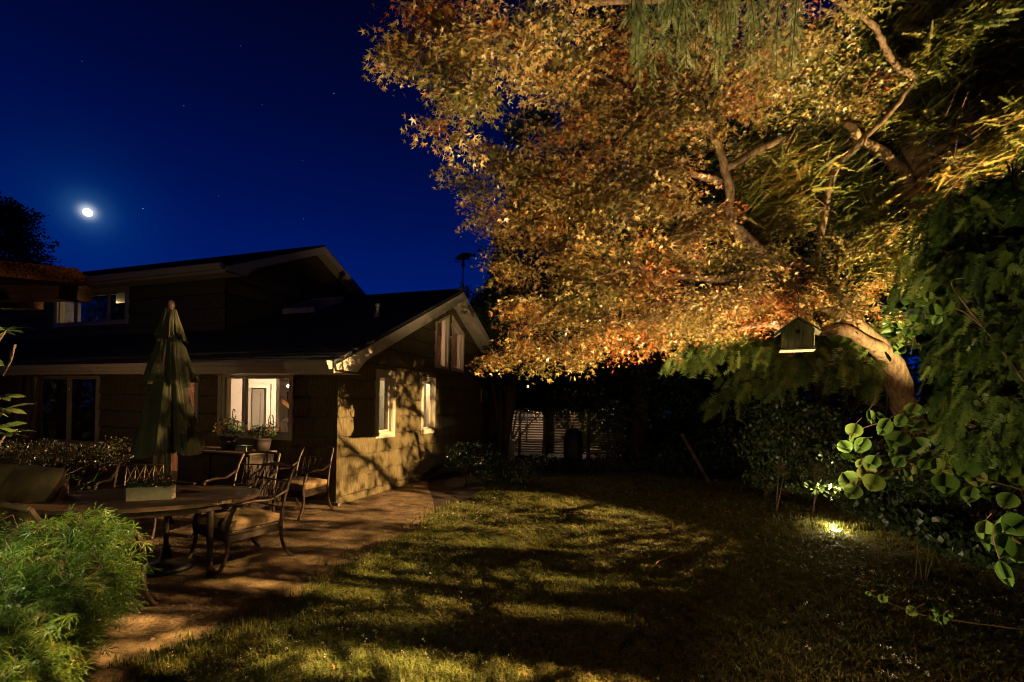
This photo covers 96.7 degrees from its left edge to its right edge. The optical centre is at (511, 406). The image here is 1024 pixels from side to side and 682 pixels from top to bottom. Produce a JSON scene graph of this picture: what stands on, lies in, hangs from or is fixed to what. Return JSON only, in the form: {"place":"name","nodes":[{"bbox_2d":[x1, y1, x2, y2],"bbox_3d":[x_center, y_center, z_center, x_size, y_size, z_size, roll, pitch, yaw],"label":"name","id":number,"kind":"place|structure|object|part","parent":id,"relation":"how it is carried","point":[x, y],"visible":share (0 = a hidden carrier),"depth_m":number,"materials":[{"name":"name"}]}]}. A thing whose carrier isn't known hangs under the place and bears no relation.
{"place":"outdoors","nodes":[
{"label":"outdoors","id":0,"kind":"place"},
{"bbox_2d":[236,445,252,451],"bbox_3d":[-4.412,0.689,7.513,0.220,0.100,0.140,1,0,18],"label":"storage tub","id":1,"kind":"object","parent":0,"point":[243,448],"visible":0.91,"depth_m":7.46,"materials":[{"name":"plastic"}]},
{"bbox_2d":[65,478,434,681],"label":"patio","id":2,"kind":"structure","parent":0,"point":[364,524],"depth_m":4.82,"materials":[{"name":"stone"}]},
{"bbox_2d":[0,325,33,444],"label":"rhododendron shrub","id":3,"kind":"object","parent":2,"relation":"on","point":[6,397],"visible":1,"depth_m":3.61,"materials":[{"name":"green plant"}]},
{"bbox_2d":[11,375,41,464],"bbox_3d":[-10.264,0.404,9.597,0.851,2.215,0.151,1,0,18],"label":"window","id":4,"kind":"structure","parent":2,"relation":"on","point":[25,418],"depth_m":9.60,"materials":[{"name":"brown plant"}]},
{"bbox_2d":[0,464,68,549],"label":"wicker sofa","id":5,"kind":"object","parent":2,"relation":"on","point":[25,483],"visible":0.48,"depth_m":4.24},
{"bbox_2d":[0,260,92,309],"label":"garden arbour","id":6,"kind":"object","parent":2,"relation":"on","point":[26,286],"visible":1,"depth_m":3.83,"materials":[{"name":"brown wood"}]},
{"bbox_2d":[0,433,133,474],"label":"heath shrub","id":7,"kind":"object","parent":2,"relation":"on","point":[7,456],"visible":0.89,"depth_m":6.57,"materials":[{"name":"green plant"}]},
{"bbox_2d":[36,442,106,522],"bbox_3d":[-5.340,1.019,5.591,0.884,1.166,0.262,1,0,0],"label":"valerian plant","id":8,"kind":"object","parent":2,"relation":"on","point":[76,478],"visible":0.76,"depth_m":5.52,"materials":[{"name":"green plant"}]},
{"bbox_2d":[0,502,158,605],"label":"patio armchair","id":9,"kind":"object","parent":2,"relation":"on","point":[33,513],"visible":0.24,"depth_m":3.10,"materials":[{"name":"brown wood"}]},
{"bbox_2d":[84,666,129,681],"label":"stepping stone","id":10,"kind":"object","parent":2,"relation":"on","point":[105,674],"visible":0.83,"depth_m":2.71,"materials":[{"name":"brown stone"}]},
{"bbox_2d":[93,452,173,539],"bbox_3d":[-4.780,1.106,5.770,0.644,1.017,0.873,1,0,-22],"label":"patio armchair","id":11,"kind":"object","parent":2,"relation":"on","point":[114,475],"visible":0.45,"depth_m":6.00,"materials":[{"name":"brown metal"}]},
{"bbox_2d":[12,485,259,576],"bbox_3d":[-3.605,1.254,4.500,1.960,0.738,1.200,1,0,-19],"label":"patio table","id":12,"kind":"object","parent":2,"relation":"on","point":[193,499],"visible":0.59,"depth_m":4.30,"materials":[{"name":"brown wood"}]},
{"bbox_2d":[125,476,175,500],"bbox_3d":[-3.460,0.775,4.367,0.379,0.226,0.239,1,0,-20],"label":"planter box","id":13,"kind":"object","parent":12,"relation":"on","point":[158,489],"visible":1,"depth_m":4.32,"materials":[{"name":"green concrete"}]},
{"bbox_2d":[130,300,205,577],"bbox_3d":[-3.465,0.281,4.554,0.617,2.690,0.610,1,0,0],"label":"patio umbrella","id":14,"kind":"object","parent":2,"relation":"on","point":[168,424],"visible":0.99,"depth_m":4.46,"materials":[{"name":"green fabric"}]},
{"bbox_2d":[173,480,200,485],"bbox_3d":[-5.389,1.417,7.722,0.480,0.340,0.400,1,0,18],"label":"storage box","id":15,"kind":"object","parent":2,"relation":"on","point":[183,482],"visible":0.24,"depth_m":7.56,"materials":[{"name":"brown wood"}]},
{"bbox_2d":[177,446,276,496],"bbox_3d":[-4.905,1.169,7.755,1.700,0.875,0.561,1,0,18],"label":"table","id":16,"kind":"object","parent":2,"relation":"on","point":[209,462],"visible":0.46,"depth_m":7.52,"materials":[{"name":"brown wood"}]},
{"bbox_3d":[-5.363,1.137,7.642,0.720,0.680,0.059,1,0,18],"label":"door","id":17,"kind":"part","parent":16,"relation":"part of","materials":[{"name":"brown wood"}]},
{"bbox_2d":[211,415,246,449],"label":"potted plant","id":18,"kind":"object","parent":16,"relation":"on","point":[228,442],"visible":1,"depth_m":7.67,"materials":[{"name":"green plant"}]},
{"bbox_3d":[-4.603,1.152,7.393,0.720,0.680,0.059,1,0,18],"label":"door","id":19,"kind":"part","parent":16,"relation":"part of","materials":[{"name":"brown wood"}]},
{"bbox_2d":[246,424,280,450],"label":"potted plant","id":20,"kind":"object","parent":16,"relation":"on","point":[263,443],"visible":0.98,"depth_m":7.42,"materials":[{"name":"green plant"}]},
{"bbox_2d":[190,451,280,537],"bbox_3d":[-3.569,1.129,5.971,0.644,1.017,0.873,1,0,8],"label":"patio armchair","id":21,"kind":"object","parent":2,"relation":"on","point":[249,482],"visible":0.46,"depth_m":6.25,"materials":[{"name":"brown metal"}]},
{"bbox_2d":[186,462,295,578],"bbox_3d":[-2.872,1.143,4.848,0.644,1.017,0.873,1,0,30],"label":"patio armchair","id":22,"kind":"object","parent":2,"relation":"on","point":[235,523],"visible":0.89,"depth_m":4.72,"materials":[{"name":"brown metal"}]},
{"bbox_2d":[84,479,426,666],"bbox_3d":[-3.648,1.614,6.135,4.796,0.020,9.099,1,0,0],"label":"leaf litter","id":23,"kind":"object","parent":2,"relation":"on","point":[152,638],"visible":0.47,"depth_m":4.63,"materials":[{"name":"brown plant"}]},
{"bbox_2d":[265,445,333,520],"bbox_3d":[-3.237,1.136,6.971,0.644,1.017,0.873,1,0,14],"label":"patio armchair","id":24,"kind":"object","parent":2,"relation":"on","point":[304,487],"visible":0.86,"depth_m":6.93,"materials":[{"name":"brown metal"}]},
{"bbox_2d":[268,415,277,428],"bbox_3d":[-4.386,0.328,8.330,0.213,0.351,0.155,1,0,39],"label":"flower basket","id":25,"kind":"object","parent":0,"point":[271,421],"visible":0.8,"depth_m":8.32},
{"bbox_2d":[281,416,287,431],"bbox_3d":[-4.073,0.337,8.215,0.140,0.344,0.140,1,0,18],"label":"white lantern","id":26,"kind":"object","parent":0,"point":[285,420],"visible":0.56,"depth_m":8.17,"materials":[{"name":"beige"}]},
{"bbox_2d":[454,252,475,286],"bbox_3d":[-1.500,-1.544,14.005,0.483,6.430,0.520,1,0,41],"label":"weathervane","id":27,"kind":"object","parent":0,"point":[463,257],"visible":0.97,"depth_m":13.98,"materials":[{"name":"black metal"}]},
{"bbox_2d":[0,0,1022,416],"label":"sky","id":28,"kind":"structure","parent":0,"point":[186,129],"materials":[{"name":"blue"}]},
{"bbox_2d":[82,208,92,216],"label":"moon","id":29,"kind":"object","parent":28,"relation":"in","point":[87,212],"visible":1,"depth_m":1111.38,"materials":[{"name":"white"}]},
{"bbox_2d":[96,475,1023,681],"bbox_3d":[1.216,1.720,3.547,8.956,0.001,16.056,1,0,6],"label":"lawn","id":30,"kind":"structure","parent":0,"point":[891,666],"depth_m":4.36,"materials":[{"name":"green plant"}]},
{"bbox_2d":[0,502,165,681],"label":"laceleaf maple","id":31,"kind":"object","parent":30,"relation":"on","point":[62,589],"visible":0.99,"depth_m":2.65,"materials":[{"name":"green plant"}]},
{"bbox_2d":[153,476,1022,681],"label":"fallen leaves","id":32,"kind":"object","parent":30,"relation":"on","point":[521,633],"visible":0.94,"depth_m":3.66,"materials":[{"name":"brown plant"}]},
{"bbox_2d":[167,479,1023,681],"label":"clover","id":33,"kind":"object","parent":30,"relation":"on","point":[581,595],"visible":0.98,"depth_m":3.72,"materials":[{"name":"green plant"}]},
{"bbox_2d":[646,554,674,576],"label":"fallen twig","id":34,"kind":"object","parent":30,"relation":"on","point":[656,563],"visible":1,"depth_m":4.84,"materials":[{"name":"brown wood"}]},
{"bbox_2d":[680,433,709,482],"bbox_3d":[4.268,1.198,10.600,0.683,1.142,0.030,1,0,19],"label":"garden board","id":35,"kind":"object","parent":30,"relation":"on","point":[695,458],"visible":1,"depth_m":10.58,"materials":[{"name":"brown wood"}]},
{"bbox_2d":[617,0,806,95],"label":"fir tree","id":36,"kind":"object","parent":30,"relation":"on","point":[638,21],"visible":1,"depth_m":3.32,"materials":[{"name":"green plant"}]},
{"bbox_2d":[772,456,789,512],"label":"spurge plant","id":37,"kind":"object","parent":30,"relation":"on","point":[783,474],"visible":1,"depth_m":7.59,"materials":[{"name":"green plant"}]},
{"bbox_2d":[734,393,859,498],"bbox_3d":[5.363,0.629,8.647,2.062,2.365,1.868,1,0,27],"label":"euonymus shrub","id":38,"kind":"object","parent":30,"relation":"on","point":[795,442],"visible":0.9,"depth_m":8.65,"materials":[{"name":"green plant"}]},
{"bbox_2d":[806,459,830,513],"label":"spurge plant","id":39,"kind":"object","parent":30,"relation":"on","point":[821,474],"visible":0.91,"depth_m":7.58,"materials":[{"name":"green plant"}]},
{"bbox_2d":[836,463,856,514],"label":"spurge plant","id":40,"kind":"object","parent":30,"relation":"on","point":[836,477],"visible":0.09,"depth_m":7.58,"materials":[{"name":"green plant"}]},
{"bbox_2d":[804,428,1023,574],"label":"groundcover shrub","id":41,"kind":"object","parent":30,"relation":"on","point":[952,533],"visible":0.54,"depth_m":4.73,"materials":[{"name":"green plant"}]},
{"bbox_2d":[886,468,998,582],"bbox_3d":[4.338,1.194,4.615,1.158,1.183,0.572,1,0,-5],"label":"pieris shrub","id":42,"kind":"object","parent":30,"relation":"on","point":[939,495],"visible":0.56,"depth_m":4.56,"materials":[{"name":"green plant"}]},
{"bbox_2d":[880,159,1023,473],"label":"hemlock tree","id":43,"kind":"object","parent":30,"relation":"on","point":[978,402],"visible":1,"depth_m":2.88,"materials":[{"name":"green plant"}]},
{"bbox_2d":[240,423,1023,633],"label":"ground","id":44,"kind":"structure","parent":0,"point":[449,487],"depth_m":11.38,"materials":[{"name":"soil"}]},
{"bbox_2d":[0,191,61,265],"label":"conifer tree","id":45,"kind":"object","parent":44,"relation":"on","point":[16,240],"visible":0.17,"depth_m":26.36,"materials":[{"name":"green plant"}]},
{"bbox_2d":[0,245,521,505],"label":"house","id":46,"kind":"structure","parent":44,"relation":"on","point":[317,345],"depth_m":9.95,"materials":[{"name":"brown wood"}]},
{"bbox_2d":[30,376,100,447],"bbox_3d":[-9.531,0.065,9.767,2.264,1.560,0.195,1,0,18],"label":"window","id":47,"kind":"structure","parent":46,"relation":"in","point":[38,436],"depth_m":9.74,"materials":[{"name":"glass"}]},
{"bbox_2d":[53,286,129,327],"bbox_3d":[-10.633,-2.496,11.563,2.829,0.920,0.195,1,0,18],"label":"window","id":48,"kind":"structure","parent":46,"relation":"in","point":[58,307],"depth_m":11.41,"materials":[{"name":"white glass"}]},
{"bbox_2d":[217,375,294,440],"bbox_3d":[-4.537,-0.031,8.139,1.716,1.201,0.195,1,0,18],"label":"window","id":49,"kind":"structure","parent":46,"relation":"in","point":[224,381],"depth_m":8.21,"materials":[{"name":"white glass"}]},
{"bbox_2d":[374,369,395,438],"bbox_3d":[-2.528,-0.053,8.852,0.195,1.310,0.654,1,0,18],"label":"window","id":50,"kind":"structure","parent":46,"relation":"in","point":[390,376],"depth_m":9.02,"materials":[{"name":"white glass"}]},
{"bbox_2d":[419,376,435,433],"bbox_3d":[-2.001,-0.028,10.469,0.195,1.293,0.663,1,0,18],"label":"window","id":51,"kind":"structure","parent":46,"relation":"in","point":[430,382],"depth_m":10.64,"materials":[{"name":"white wood"}]},
{"bbox_2d":[434,314,449,369],"bbox_3d":[-1.765,-1.618,11.094,0.195,1.389,0.712,1,0,18],"label":"window","id":52,"kind":"structure","parent":46,"relation":"in","point":[445,321],"depth_m":11.35,"materials":[{"name":"white wood"}]},
{"bbox_2d":[450,315,464,372],"bbox_3d":[-1.489,-1.616,11.943,0.195,1.395,0.749,1,0,18],"label":"window","id":53,"kind":"structure","parent":46,"relation":"in","point":[460,334],"depth_m":12.21,"materials":[{"name":"white wood"}]},
{"bbox_2d":[480,389,487,401],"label":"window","id":54,"kind":"structure","parent":46,"relation":"in","point":[484,392],"depth_m":13.92,"materials":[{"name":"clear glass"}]},
{"bbox_2d":[443,440,543,486],"bbox_3d":[-0.418,1.231,9.764,2.175,0.941,1.488,1,0,0],"label":"sarcococca shrub","id":55,"kind":"object","parent":44,"relation":"on","point":[483,467],"visible":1,"depth_m":9.55,"materials":[{"name":"green plant"}]},
{"bbox_2d":[488,439,515,462],"bbox_3d":[-0.306,1.364,14.059,0.660,0.660,0.760,1,0,18],"label":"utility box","id":56,"kind":"object","parent":44,"relation":"on","point":[511,448],"visible":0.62,"depth_m":13.79,"materials":[{"name":"grey metal"}]},
{"bbox_2d":[458,96,558,464],"bbox_3d":[-0.016,-3.209,12.833,2.986,9.841,2.081,1,0,35],"label":"laurel tree","id":57,"kind":"object","parent":44,"relation":"on","point":[480,305],"visible":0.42,"depth_m":12.74,"materials":[{"name":"green plant"}]},
{"bbox_2d":[470,277,565,415],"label":"evergreen tree","id":58,"kind":"object","parent":44,"relation":"on","point":[523,403],"visible":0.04,"depth_m":15.90,"materials":[{"name":"green plant"}]},
{"bbox_2d":[511,396,542,442],"bbox_3d":[0.740,0.253,19.194,2.792,2.970,1.464,1,0,0],"label":"hedge shrub","id":59,"kind":"object","parent":44,"relation":"on","point":[517,428],"depth_m":18.98,"materials":[{"name":"green plant"}]},
{"bbox_2d":[510,412,545,454],"bbox_3d":[0.272,0.961,16.035,1.936,1.489,0.170,1,0,0],"label":"slatted fence","id":60,"kind":"object","parent":44,"relation":"on","point":[519,439],"visible":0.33,"depth_m":15.99,"materials":[{"name":"brown wood"}]},
{"bbox_2d":[477,144,632,451],"bbox_3d":[1.617,-3.836,17.173,7.630,11.136,7.567,1,0,0],"label":"evergreen tree","id":61,"kind":"object","parent":44,"relation":"on","point":[561,380],"visible":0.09,"depth_m":15.80,"materials":[{"name":"green plant"}]},
{"bbox_2d":[510,411,619,439],"bbox_3d":[2.033,0.239,25.400,8.000,3.000,4.200,1,0,0],"label":"fence","id":62,"kind":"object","parent":44,"relation":"on","point":[530,415],"depth_m":23.60,"materials":[{"name":"brown wood"}]},
{"bbox_2d":[514,411,533,421],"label":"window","id":63,"kind":"structure","parent":62,"relation":"in","point":[529,415],"depth_m":23.58,"materials":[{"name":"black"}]},
{"bbox_2d":[545,409,589,456],"bbox_3d":[1.918,0.921,15.735,1.530,1.632,0.170,1,0,0],"label":"slatted fence","id":64,"kind":"object","parent":44,"relation":"on","point":[567,419],"visible":0.64,"depth_m":15.69,"materials":[{"name":"brown wood"}]},
{"bbox_2d":[564,428,582,467],"bbox_3d":[1.748,1.174,12.992,0.540,1.120,0.540,1,0,0],"label":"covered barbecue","id":65,"kind":"object","parent":44,"relation":"on","point":[573,443],"visible":0.82,"depth_m":12.79,"materials":[{"name":"black fabric"}]},
{"bbox_2d":[513,454,644,472],"bbox_3d":[1.814,1.528,12.523,3.636,0.499,1.569,1,0,0],"label":"euonymus shrub","id":66,"kind":"object","parent":44,"relation":"on","point":[590,466],"visible":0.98,"depth_m":12.35,"materials":[{"name":"green plant"}]},
{"bbox_2d":[576,414,598,450],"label":"rose bush","id":67,"kind":"object","parent":44,"relation":"on","point":[593,424],"visible":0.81,"depth_m":14.59,"materials":[{"name":"green plant"}]},
{"bbox_2d":[515,245,659,429],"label":"evergreen tree","id":68,"kind":"object","parent":44,"relation":"on","point":[613,406],"depth_m":18.97,"materials":[{"name":"green plant"}]},
{"bbox_2d":[561,390,629,446],"bbox_3d":[3.638,0.414,18.797,3.930,2.770,1.463,1,0,0],"label":"hedge shrub","id":69,"kind":"object","parent":44,"relation":"on","point":[586,429],"visible":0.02,"depth_m":18.87,"materials":[{"name":"green plant"}]},
{"bbox_2d":[589,411,628,456],"bbox_3d":[3.355,0.972,15.935,1.405,1.586,0.170,1,0,0],"label":"slatted fence","id":70,"kind":"object","parent":44,"relation":"on","point":[607,442],"visible":0.53,"depth_m":15.89,"materials":[{"name":"brown wood"}]},
{"bbox_2d":[533,230,695,448],"bbox_3d":[6.038,-2.878,22.009,10.118,10.810,10.409,1,0,0],"label":"evergreen tree","id":71,"kind":"object","parent":44,"relation":"on","point":[596,417],"visible":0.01,"depth_m":20.66,"materials":[{"name":"green plant"}]},
{"bbox_2d":[360,0,939,491],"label":"maple tree","id":72,"kind":"object","parent":44,"relation":"on","point":[460,96],"visible":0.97,"depth_m":6.57,"materials":[{"name":"orange plant"}]},
{"bbox_2d":[774,284,822,352],"bbox_3d":[3.796,-1.212,6.059,0.520,0.964,0.473,1,0,28],"label":"birdhouse","id":73,"kind":"object","parent":72,"relation":"hanging from","point":[797,333],"visible":1,"depth_m":5.90,"materials":[{"name":"brown wood"}]},
{"bbox_2d":[514,0,800,465],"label":"evergreen tree","id":74,"kind":"object","parent":44,"relation":"on","point":[641,396],"visible":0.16,"depth_m":12.48,"materials":[{"name":"green plant"}]},
{"bbox_2d":[569,218,766,453],"bbox_3d":[7.197,-2.814,19.256,10.435,10.820,10.255,1,0,0],"label":"evergreen tree","id":75,"kind":"object","parent":44,"relation":"on","point":[649,414],"visible":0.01,"depth_m":17.49,"materials":[{"name":"green plant"}]},
{"bbox_2d":[592,80,800,470],"bbox_3d":[6.116,-3.977,15.636,7.183,12.672,7.199,1,0,0],"label":"evergreen tree","id":76,"kind":"object","parent":44,"relation":"on","point":[627,453],"visible":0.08,"depth_m":14.45,"materials":[{"name":"green plant"}]},
{"bbox_2d":[630,425,776,475],"bbox_3d":[4.898,1.155,11.732,3.618,1.411,1.758,1,0,21],"label":"euonymus shrub","id":77,"kind":"object","parent":44,"relation":"on","point":[662,455],"visible":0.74,"depth_m":11.58,"materials":[{"name":"green plant"}]},
{"bbox_2d":[611,274,921,479],"bbox_3d":[5.262,-0.697,8.801,6.334,5.016,2.879,1,0,-20],"label":"hemlock tree","id":78,"kind":"object","parent":44,"relation":"on","point":[829,368],"visible":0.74,"depth_m":8.28,"materials":[{"name":"green plant"}]},
{"bbox_2d":[637,16,934,488],"bbox_3d":[7.735,-3.881,13.023,8.566,12.841,8.484,1,0,0],"label":"evergreen tree","id":79,"kind":"object","parent":44,"relation":"on","point":[803,392],"visible":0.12,"depth_m":11.82,"materials":[{"name":"green plant"}]},
{"bbox_2d":[652,164,922,467],"bbox_3d":[10.523,-2.823,17.403,9.972,10.636,10.124,1,0,30],"label":"evergreen tree","id":80,"kind":"object","parent":44,"relation":"on","point":[807,319],"depth_m":15.26,"materials":[{"name":"green plant"}]},
{"bbox_2d":[764,0,1023,495],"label":"evergreen tree","id":81,"kind":"object","parent":44,"relation":"on","point":[921,340],"visible":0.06,"depth_m":11.08,"materials":[{"name":"green plant"}]},
{"bbox_2d":[825,274,1023,629],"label":"viburnum shrub","id":82,"kind":"object","parent":44,"relation":"on","point":[1009,543],"visible":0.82,"depth_m":3.26,"materials":[{"name":"green plant"}]},
{"bbox_2d":[645,0,1023,295],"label":"conifer tree","id":83,"kind":"object","parent":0,"point":[956,48],"visible":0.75,"depth_m":7.43,"materials":[{"name":"green plant"}]}
]}

